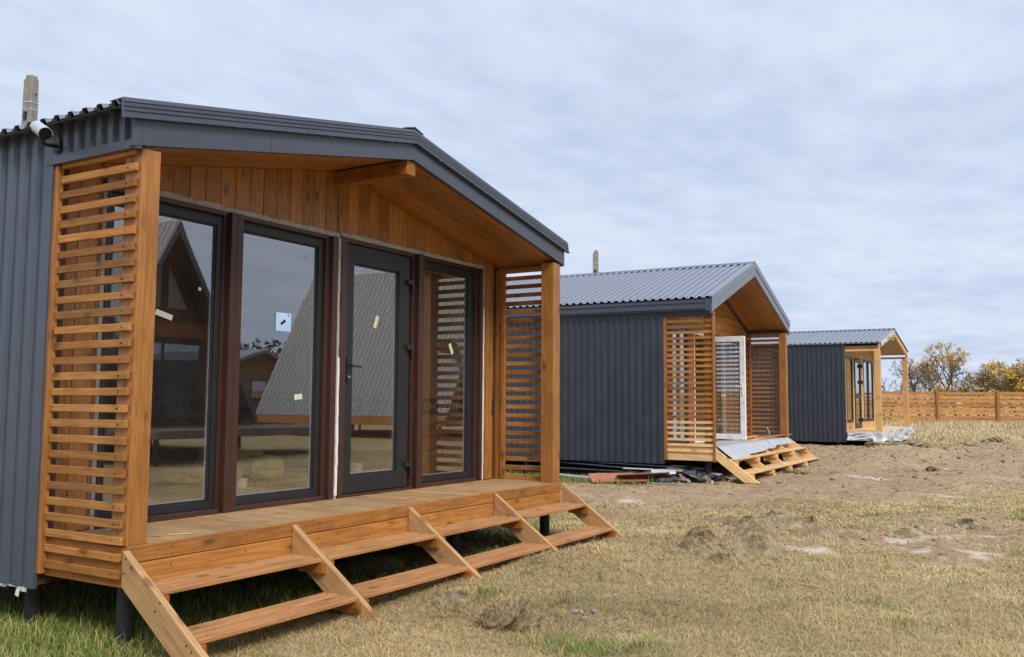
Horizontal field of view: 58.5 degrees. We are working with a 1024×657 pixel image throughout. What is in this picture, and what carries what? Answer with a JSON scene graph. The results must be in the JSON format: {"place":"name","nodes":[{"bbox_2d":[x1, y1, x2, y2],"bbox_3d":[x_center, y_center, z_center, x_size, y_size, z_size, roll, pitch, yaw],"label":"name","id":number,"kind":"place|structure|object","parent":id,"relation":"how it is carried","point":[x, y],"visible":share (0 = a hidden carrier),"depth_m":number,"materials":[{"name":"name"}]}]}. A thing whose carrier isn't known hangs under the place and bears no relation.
{"place":"outdoors","nodes":[
{"label":"outdoors","id":0,"kind":"place"},
{"bbox_2d":[236,478,247,487],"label":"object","id":1,"kind":"object","parent":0,"point":[241,482],"visible":0.94,"depth_m":8.94,"materials":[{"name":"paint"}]},
{"bbox_2d":[350,463,362,471],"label":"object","id":2,"kind":"object","parent":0,"point":[355,467],"visible":0.71,"depth_m":10.50,"materials":[{"name":"beige paper"}]},
{"bbox_2d":[0,406,1023,656],"bbox_3d":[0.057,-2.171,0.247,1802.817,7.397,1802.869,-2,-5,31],"label":"ground","id":3,"kind":"structure","parent":0,"point":[826,486],"depth_m":8.27,"materials":[{"name":"beige soil"}]},
{"bbox_2d":[21,75,38,124],"bbox_3d":[-7.908,-0.635,14.741,0.272,7.062,0.272,-1,-5,11],"label":"utility pole","id":4,"kind":"object","parent":3,"relation":"on","point":[30,100],"visible":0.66,"depth_m":14.92,"materials":[{"name":"concrete"}]},
{"bbox_2d":[0,576,316,656],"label":"green grass","id":5,"kind":"structure","parent":3,"relation":"on","point":[18,608],"depth_m":5.94,"materials":[{"name":"green plant"}]},
{"bbox_2d":[0,97,625,656],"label":"cabin","id":6,"kind":"object","parent":3,"relation":"on","point":[322,301],"visible":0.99,"depth_m":7.42,"materials":[{"name":"wood"}]},
{"bbox_2d":[30,121,60,151],"bbox_3d":[-2.943,-1.224,5.745,0.158,0.153,0.366,2,-5,-18],"label":"security camera","id":7,"kind":"object","parent":6,"relation":"attached to","point":[42,131],"visible":1,"depth_m":5.67,"materials":[{"name":"grey plastic"}]},
{"bbox_2d":[98,192,222,518],"bbox_3d":[-2.567,0.212,6.675,0.060,2.260,1.023,-2,-5,31],"label":"window","id":8,"kind":"structure","parent":6,"relation":"in","point":[215,222],"depth_m":7.01,"materials":[{"name":"brown glass"}]},
{"bbox_2d":[158,465,243,483],"bbox_3d":[-3.178,1.485,9.361,0.848,0.178,0.414,1,-5,-7],"label":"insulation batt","id":9,"kind":"object","parent":6,"relation":"on","point":[190,474],"visible":0.6,"depth_m":9.16,"materials":[{"name":"yellow fabric"}]},
{"bbox_2d":[194,445,263,473],"bbox_3d":[-3.144,1.461,10.288,0.835,0.324,0.407,1,-5,-7],"label":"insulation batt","id":10,"kind":"object","parent":6,"relation":"on","point":[245,454],"visible":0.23,"depth_m":10.14,"materials":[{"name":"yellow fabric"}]},
{"bbox_2d":[248,454,283,478],"bbox_3d":[-2.610,1.458,9.724,0.387,0.245,0.313,2,-5,-24],"label":"insulation batt","id":11,"kind":"object","parent":6,"relation":"on","point":[266,466],"visible":1,"depth_m":9.60,"materials":[{"name":"yellow fabric"}]},
{"bbox_2d":[236,222,323,504],"bbox_3d":[-1.970,0.295,7.662,0.060,2.260,1.010,-2,-5,31],"label":"window","id":12,"kind":"structure","parent":6,"relation":"in","point":[283,320],"depth_m":7.98,"materials":[{"name":"brown glass"}]},
{"bbox_2d":[343,244,414,493],"bbox_3d":[-1.269,0.387,8.706,0.138,2.275,1.004,-2,-5,31],"label":"door","id":13,"kind":"structure","parent":6,"relation":"in","point":[358,256],"depth_m":8.90,"materials":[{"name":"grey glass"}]},
{"bbox_2d":[422,261,473,482],"bbox_3d":[-0.725,0.462,9.721,0.060,2.275,1.025,-2,-5,31],"label":"window","id":14,"kind":"structure","parent":6,"relation":"in","point":[468,276],"depth_m":10.05,"materials":[{"name":"brown glass"}]},
{"bbox_2d":[344,554,411,571],"bbox_3d":[-1.165,2.060,8.023,0.661,0.169,0.561,0,-5,10],"label":"turf clod","id":15,"kind":"object","parent":3,"relation":"on","point":[391,561],"visible":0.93,"depth_m":7.93,"materials":[{"name":"brown plant"}]},
{"bbox_2d":[427,585,480,607],"bbox_3d":[-0.387,1.934,6.569,0.485,0.162,0.341,3,-5,-26],"label":"turf clod","id":16,"kind":"object","parent":3,"relation":"on","point":[448,597],"visible":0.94,"depth_m":6.52,"materials":[{"name":"beige soil"}]},
{"bbox_2d":[460,540,497,555],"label":"turf clod","id":17,"kind":"object","parent":3,"relation":"on","point":[466,547],"visible":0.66,"depth_m":8.83,"materials":[{"name":"brown plant"}]},
{"bbox_2d":[471,592,546,632],"bbox_3d":[-0.030,1.888,6.032,0.513,0.294,0.478,2,-5,-22],"label":"turf clod","id":18,"kind":"object","parent":3,"relation":"on","point":[511,613],"visible":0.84,"depth_m":5.94,"materials":[{"name":"beige plant"}]},
{"bbox_2d":[570,537,594,542],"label":"turf clod","id":19,"kind":"object","parent":3,"relation":"on","point":[588,538],"visible":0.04,"depth_m":9.37,"materials":[{"name":"brown plant"}]},
{"bbox_2d":[505,469,676,486],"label":"green grass","id":20,"kind":"structure","parent":3,"relation":"on","point":[565,478],"depth_m":15.88,"materials":[{"name":"green plant"}]},
{"bbox_2d":[560,473,588,477],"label":"scrap piece","id":21,"kind":"object","parent":20,"relation":"on","point":[572,475],"visible":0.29,"depth_m":16.56,"materials":[{"name":"metal"}]},
{"bbox_2d":[525,465,645,472],"bbox_3d":[1.360,2.599,16.869,2.568,0.030,0.300,-3,-16,38],"label":"scrap piece","id":22,"kind":"object","parent":20,"relation":"on","point":[593,470],"visible":0.74,"depth_m":16.78,"materials":[{"name":"grey metal"}]},
{"bbox_2d":[593,250,598,272],"bbox_3d":[2.720,0.675,29.704,0.264,6.497,0.264,-1,-5,11],"label":"utility pole","id":23,"kind":"object","parent":3,"relation":"on","point":[595,263],"visible":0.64,"depth_m":29.85,"materials":[{"name":"concrete"}]},
{"bbox_2d":[588,472,647,482],"bbox_3d":[1.838,2.582,15.869,0.971,0.012,0.460,-1,9,-3],"label":"scrap piece","id":24,"kind":"object","parent":3,"relation":"on","point":[594,477],"visible":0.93,"depth_m":15.84,"materials":[{"name":"brown wood"}]},
{"bbox_2d":[616,472,669,476],"bbox_3d":[2.249,2.542,15.829,0.902,0.013,0.400,-2,-19,-3],"label":"scrap piece","id":25,"kind":"object","parent":24,"relation":"on","point":[659,474],"visible":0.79,"depth_m":15.74,"materials":[{"name":"brown wood"}]},
{"bbox_2d":[651,469,675,473],"bbox_3d":[2.617,2.468,15.820,0.424,0.020,0.116,1,35,-4],"label":"scrap strip","id":26,"kind":"object","parent":25,"relation":"on","point":[663,470],"visible":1,"depth_m":15.81,"materials":[{"name":"metal"}]},
{"bbox_2d":[667,467,682,471],"bbox_3d":[2.825,2.441,15.876,0.268,0.020,0.095,4,31,1],"label":"scrap strip","id":27,"kind":"object","parent":26,"relation":"on","point":[676,469],"visible":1,"depth_m":15.86,"materials":[{"name":"white metal"}]},
{"label":"scrap strip","id":28,"kind":"object","parent":24,"relation":"on","visible":0},
{"bbox_2d":[623,467,650,469],"bbox_3d":[2.220,2.471,16.136,0.520,0.020,0.109,1,-4,10],"label":"scrap strip","id":29,"kind":"object","parent":28,"relation":"on","point":[637,468],"visible":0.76,"depth_m":16.10,"materials":[{"name":"metal"}]},
{"bbox_2d":[282,439,1023,646],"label":"earth crumbs","id":30,"kind":"object","parent":3,"relation":"on","point":[971,526],"visible":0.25,"depth_m":14.41,"materials":[{"name":"brown soil"}]},
{"bbox_2d":[646,477,672,481],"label":"scrap piece","id":31,"kind":"object","parent":3,"relation":"on","point":[661,478],"visible":0.45,"depth_m":15.70,"materials":[{"name":"grey"}]},
{"label":"scrap piece","id":32,"kind":"object","parent":31,"relation":"on","visible":0},
{"bbox_2d":[649,468,680,479],"bbox_3d":[2.691,2.564,16.121,0.180,0.030,0.868,4,2,-23],"label":"scrap piece","id":33,"kind":"object","parent":32,"relation":"on","point":[670,476],"visible":0.53,"depth_m":15.86,"materials":[{"name":"grey metal"}]},
{"bbox_2d":[677,470,695,475],"bbox_3d":[2.989,2.541,16.135,0.510,0.021,0.126,-7,29,25],"label":"scrap strip","id":34,"kind":"object","parent":33,"relation":"on","point":[692,471],"visible":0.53,"depth_m":16.07,"materials":[{"name":"grey metal"}]},
{"bbox_2d":[505,261,819,483],"bbox_3d":[2.147,0.989,19.911,7.884,4.487,5.730,-2,-5,30],"label":"cabin","id":35,"kind":"object","parent":3,"relation":"on","point":[655,368],"visible":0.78,"depth_m":17.24,"materials":[{"name":"metal"}]},
{"bbox_2d":[668,328,687,442],"bbox_3d":[3.116,1.057,17.155,0.060,2.140,0.905,-2,-5,30],"label":"window","id":36,"kind":"structure","parent":35,"relation":"in","point":[673,330],"depth_m":17.45,"materials":[{"name":"white glass"}]},
{"bbox_2d":[715,336,739,432],"bbox_3d":[4.648,1.280,19.795,0.060,2.140,2.315,-2,-5,30],"label":"window","id":37,"kind":"structure","parent":35,"relation":"in","point":[736,343],"depth_m":20.31,"materials":[{"name":"white glass"}]},
{"bbox_2d":[715,336,746,439],"bbox_3d":[4.355,1.192,18.487,0.715,2.070,0.127,-2,-5,30],"label":"door","id":38,"kind":"structure","parent":35,"relation":"in","point":[741,339],"depth_m":18.37,"materials":[{"name":"white plastic"}]},
{"bbox_2d":[692,437,794,460],"bbox_3d":[4.697,2.375,18.262,1.090,0.263,5.160,-2,-5,30],"label":"plastic sheet","id":39,"kind":"object","parent":35,"relation":"on","point":[734,449],"visible":0.8,"depth_m":17.51,"materials":[{"name":"white plastic"}]},
{"bbox_2d":[726,435,758,439],"bbox_3d":[4.977,2.348,19.679,0.120,0.024,2.200,-2,-5,29],"label":"plank","id":40,"kind":"object","parent":39,"relation":"on","point":[747,437],"visible":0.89,"depth_m":20.03,"materials":[{"name":"brown wood"}]},
{"bbox_2d":[748,434,791,438],"bbox_3d":[5.605,2.334,19.808,0.101,0.023,2.268,4,-1,37],"label":"plank","id":41,"kind":"object","parent":39,"relation":"on","point":[769,436],"visible":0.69,"depth_m":19.70,"materials":[{"name":"brown wood"}]},
{"bbox_2d":[646,482,696,484],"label":"scrap piece","id":42,"kind":"object","parent":3,"relation":"on","point":[670,483],"visible":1,"depth_m":15.40,"materials":[{"name":"metal"}]},
{"bbox_2d":[677,476,690,484],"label":"turf clod","id":43,"kind":"object","parent":3,"relation":"on","point":[683,479],"visible":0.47,"depth_m":15.72,"materials":[{"name":"beige soil"}]},
{"bbox_2d":[665,463,710,481],"bbox_3d":[3.062,2.526,16.223,0.220,0.029,1.296,10,2,-23],"label":"scrap piece","id":44,"kind":"object","parent":3,"relation":"on","point":[697,477],"visible":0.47,"depth_m":15.93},
{"bbox_2d":[676,464,718,477],"bbox_3d":[3.296,2.524,16.256,0.160,0.028,0.887,3,5,-35],"label":"scrap piece","id":45,"kind":"object","parent":44,"relation":"on","point":[703,472],"visible":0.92,"depth_m":16.10,"materials":[{"name":"grey metal"}]},
{"bbox_2d":[671,465,700,467],"bbox_3d":[3.079,2.458,16.253,0.558,0.021,0.124,5,-20,-14],"label":"scrap strip","id":46,"kind":"object","parent":45,"relation":"on","point":[685,466],"visible":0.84,"depth_m":16.26,"materials":[{"name":"black metal"}]},
{"bbox_2d":[677,535,716,552],"bbox_3d":[1.812,2.127,9.054,0.461,0.209,0.454,0,-5,5],"label":"turf clod","id":47,"kind":"object","parent":3,"relation":"on","point":[691,544],"visible":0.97,"depth_m":8.96,"materials":[{"name":"beige soil"}]},
{"bbox_2d":[683,521,721,538],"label":"turf clod","id":48,"kind":"object","parent":3,"relation":"on","point":[692,532],"visible":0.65,"depth_m":9.61,"materials":[{"name":"beige soil"}]},
{"bbox_2d":[693,474,711,482],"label":"turf clod","id":49,"kind":"object","parent":3,"relation":"on","point":[704,477],"visible":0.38,"depth_m":15.86,"materials":[{"name":"beige soil"}]},
{"bbox_2d":[696,527,722,544],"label":"turf clod","id":50,"kind":"object","parent":3,"relation":"on","point":[708,534],"visible":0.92,"depth_m":9.39,"materials":[{"name":"brown plant"}]},
{"bbox_2d":[702,512,726,519],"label":"turf clod","id":51,"kind":"object","parent":3,"relation":"on","point":[709,515],"visible":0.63,"depth_m":11.40,"materials":[{"name":"brown plant"}]},
{"bbox_2d":[712,475,728,480],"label":"turf clod","id":52,"kind":"object","parent":3,"relation":"on","point":[716,478],"visible":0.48,"depth_m":16.01,"materials":[{"name":"brown soil"}]},
{"bbox_2d":[705,513,741,525],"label":"turf clod","id":53,"kind":"object","parent":3,"relation":"on","point":[717,519],"visible":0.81,"depth_m":11.04,"materials":[{"name":"brown plant"}]},
{"bbox_2d":[706,548,743,563],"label":"turf clod","id":54,"kind":"object","parent":3,"relation":"on","point":[723,558],"visible":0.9,"depth_m":8.38,"materials":[{"name":"brown plant"}]},
{"bbox_2d":[735,513,756,528],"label":"turf clod","id":55,"kind":"object","parent":3,"relation":"on","point":[746,517],"visible":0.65,"depth_m":10.30,"materials":[{"name":"beige soil"}]},
{"bbox_2d":[729,517,778,541],"bbox_3d":[2.599,2.151,9.772,0.652,0.254,0.782,2,-5,-22],"label":"turf clod","id":56,"kind":"object","parent":3,"relation":"on","point":[757,525],"visible":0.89,"depth_m":9.68,"materials":[{"name":"brown plant"}]},
{"bbox_2d":[724,531,788,557],"bbox_3d":[2.425,2.135,9.105,0.645,0.256,1.064,-2,-5,31],"label":"turf clod","id":57,"kind":"object","parent":3,"relation":"on","point":[754,543],"visible":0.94,"depth_m":8.96,"materials":[{"name":"beige soil"}]},
{"bbox_2d":[755,507,800,519],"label":"turf clod","id":58,"kind":"object","parent":3,"relation":"on","point":[775,512],"visible":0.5,"depth_m":10.46,"materials":[{"name":"brown plant"}]},
{"bbox_2d":[565,441,1022,574],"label":"straw bits","id":59,"kind":"object","parent":3,"relation":"on","point":[867,488],"visible":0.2,"depth_m":15.50,"materials":[{"name":"beige plant"}]},
{"bbox_2d":[782,469,807,473],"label":"turf clod","id":60,"kind":"object","parent":3,"relation":"on","point":[801,471],"visible":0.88,"depth_m":17.17,"materials":[{"name":"beige plant"}]},
{"bbox_2d":[787,581,829,588],"bbox_3d":[2.356,2.040,7.283,0.011,0.009,0.399,4,-7,-37],"label":"straw stick","id":61,"kind":"object","parent":3,"relation":"on","point":[808,585],"visible":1,"depth_m":7.27,"materials":[{"name":"beige plant"}]},
{"bbox_2d":[768,513,862,542],"bbox_3d":[3.294,2.202,10.129,1.243,0.340,0.650,-1,-5,16],"label":"turf clod","id":62,"kind":"object","parent":3,"relation":"on","point":[811,524],"visible":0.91,"depth_m":9.96,"materials":[{"name":"beige plant"}]},
{"bbox_2d":[748,328,909,444],"bbox_3d":[8.919,2.017,30.281,7.148,3.817,5.592,-2,-5,31],"label":"cabin","id":63,"kind":"object","parent":3,"relation":"on","point":[834,387],"visible":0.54,"depth_m":27.34,"materials":[{"name":"metal"}]},
{"bbox_2d":[846,356,853,422],"bbox_3d":[10.022,1.810,27.212,0.060,1.960,0.930,-2,-5,31],"label":"window","id":64,"kind":"structure","parent":63,"relation":"in","point":[849,364],"depth_m":27.28,"materials":[{"name":"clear glass"}]},
{"bbox_2d":[854,359,863,428],"bbox_3d":[10.695,2.012,28.235,0.120,2.120,1.010,-2,-5,31],"label":"door","id":65,"kind":"structure","parent":63,"relation":"in","point":[857,363],"depth_m":28.28,"materials":[{"name":"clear glass"}]},
{"bbox_2d":[863,360,873,420],"bbox_3d":[11.587,2.027,29.785,0.064,1.960,1.690,-2,-5,31],"label":"window","id":66,"kind":"structure","parent":63,"relation":"in","point":[867,365],"depth_m":29.75,"materials":[{"name":"clear glass"}]},
{"bbox_2d":[847,426,913,441],"bbox_3d":[11.597,3.340,28.491,1.154,0.488,5.708,-2,-5,31],"label":"film wrap","id":67,"kind":"object","parent":63,"relation":"attached to","point":[900,434],"visible":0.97,"depth_m":26.41,"materials":[{"name":"white plastic"}]},
{"bbox_2d":[864,441,891,446],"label":"turf clod","id":68,"kind":"object","parent":3,"relation":"on","point":[869,444],"visible":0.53,"depth_m":22.40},
{"bbox_2d":[882,440,900,444],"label":"turf clod","id":69,"kind":"object","parent":3,"relation":"on","point":[895,443],"visible":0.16,"depth_m":22.85,"materials":[{"name":"beige soil"}]},
{"bbox_2d":[881,377,920,418],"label":"tree","id":70,"kind":"object","parent":3,"relation":"on","point":[911,385],"visible":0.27,"depth_m":70.20,"materials":[{"name":"brown plant"}]},
{"bbox_2d":[886,526,923,538],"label":"turf clod","id":71,"kind":"object","parent":3,"relation":"on","point":[906,532],"visible":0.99,"depth_m":10.06,"materials":[{"name":"brown soil"}]},
{"bbox_2d":[901,440,931,446],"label":"turf clod","id":72,"kind":"object","parent":3,"relation":"on","point":[920,443],"visible":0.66,"depth_m":23.13,"materials":[{"name":"beige plant"}]},
{"bbox_2d":[888,357,974,418],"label":"tree","id":73,"kind":"object","parent":3,"relation":"on","point":[926,376],"visible":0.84,"depth_m":74.01,"materials":[{"name":"brown plant"}]},
{"bbox_2d":[925,466,940,470],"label":"turf clod","id":74,"kind":"object","parent":3,"relation":"on","point":[931,468],"visible":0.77,"depth_m":17.79,"materials":[{"name":"brown soil"}]},
{"bbox_2d":[910,380,966,415],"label":"bush","id":75,"kind":"object","parent":3,"relation":"on","point":[936,386],"visible":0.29,"depth_m":78.71,"materials":[{"name":"yellow plant"}]},
{"bbox_2d":[908,341,970,418],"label":"tree","id":76,"kind":"object","parent":3,"relation":"on","point":[948,360],"visible":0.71,"depth_m":80.56,"materials":[{"name":"yellow plant"}]},
{"bbox_2d":[882,390,1023,422],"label":"fence","id":77,"kind":"object","parent":3,"relation":"on","point":[924,404],"visible":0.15,"depth_m":56.83,"materials":[{"name":"brown wood"}]},
{"bbox_2d":[958,440,976,446],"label":"turf clod","id":78,"kind":"object","parent":3,"relation":"on","point":[970,443],"visible":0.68,"depth_m":25.27,"materials":[{"name":"beige plant"}]},
{"bbox_2d":[942,516,995,529],"bbox_3d":[5.342,2.265,10.646,0.425,0.177,0.677,3,-5,-31],"label":"turf clod","id":79,"kind":"object","parent":3,"relation":"on","point":[967,522],"visible":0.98,"depth_m":10.62,"materials":[{"name":"brown soil"}]},
{"bbox_2d":[944,361,1000,418],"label":"tree","id":80,"kind":"object","parent":3,"relation":"on","point":[966,388],"visible":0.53,"depth_m":77.15,"materials":[{"name":"yellow plant"}]},
{"bbox_2d":[954,391,1003,419],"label":"bush","id":81,"kind":"object","parent":3,"relation":"on","point":[982,403],"visible":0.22,"depth_m":73.44,"materials":[{"name":"plant"}]},
{"bbox_2d":[987,437,1003,441],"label":"turf clod","id":82,"kind":"object","parent":3,"relation":"on","point":[998,439],"visible":0.84,"depth_m":27.24,"materials":[{"name":"beige plant"}]},
{"bbox_2d":[968,357,1023,419],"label":"tree","id":83,"kind":"object","parent":3,"relation":"on","point":[1013,380],"visible":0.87,"depth_m":75.53,"materials":[{"name":"yellow plant"}]},
{"bbox_2d":[981,391,1023,419],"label":"bush","id":84,"kind":"object","parent":3,"relation":"on","point":[1009,403],"visible":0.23,"depth_m":74.48,"materials":[{"name":"plant"}]},
{"bbox_2d":[0,582,1023,656],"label":"dry grass","id":85,"kind":"structure","parent":0,"point":[665,641],"depth_m":5.77,"materials":[{"name":"beige plant"}]},
{"bbox_2d":[0,494,1023,656],"bbox_3d":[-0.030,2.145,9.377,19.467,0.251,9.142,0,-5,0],"label":"dry grass","id":86,"kind":"structure","parent":0,"point":[668,530],"depth_m":7.99,"materials":[{"name":"beige plant"}]},
{"bbox_2d":[0,0,1023,403],"label":"sky","id":87,"kind":"structure","parent":0,"point":[867,156],"materials":[{"name":"white"}]},
{"bbox_2d":[560,461,640,470],"bbox_3d":[1.143,2.559,17.384,2.886,0.032,0.260,-2,-15,40],"label":"scrap piece","id":88,"kind":"object","parent":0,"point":[594,465],"visible":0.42,"depth_m":17.01,"materials":[{"name":"grey metal"}]},
{"bbox_2d":[580,445,1023,508],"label":"dry grass","id":89,"kind":"structure","parent":0,"point":[949,494],"depth_m":13.37,"materials":[{"name":"beige plant"}]},
{"bbox_2d":[860,418,1023,444],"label":"tall dry grass","id":90,"kind":"structure","parent":0,"point":[942,424],"depth_m":43.17,"materials":[{"name":"beige plant"}]},
{"label":"scrap piece","id":91,"kind":"object","parent":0,"visible":0},
{"bbox_2d":[565,460,676,468],"bbox_3d":[1.970,2.489,16.774,2.326,0.028,0.200,-3,-22,40],"label":"scrap piece","id":92,"kind":"object","parent":91,"relation":"on","point":[629,465],"visible":0.87,"depth_m":16.73,"materials":[{"name":"black metal"}]}
]}

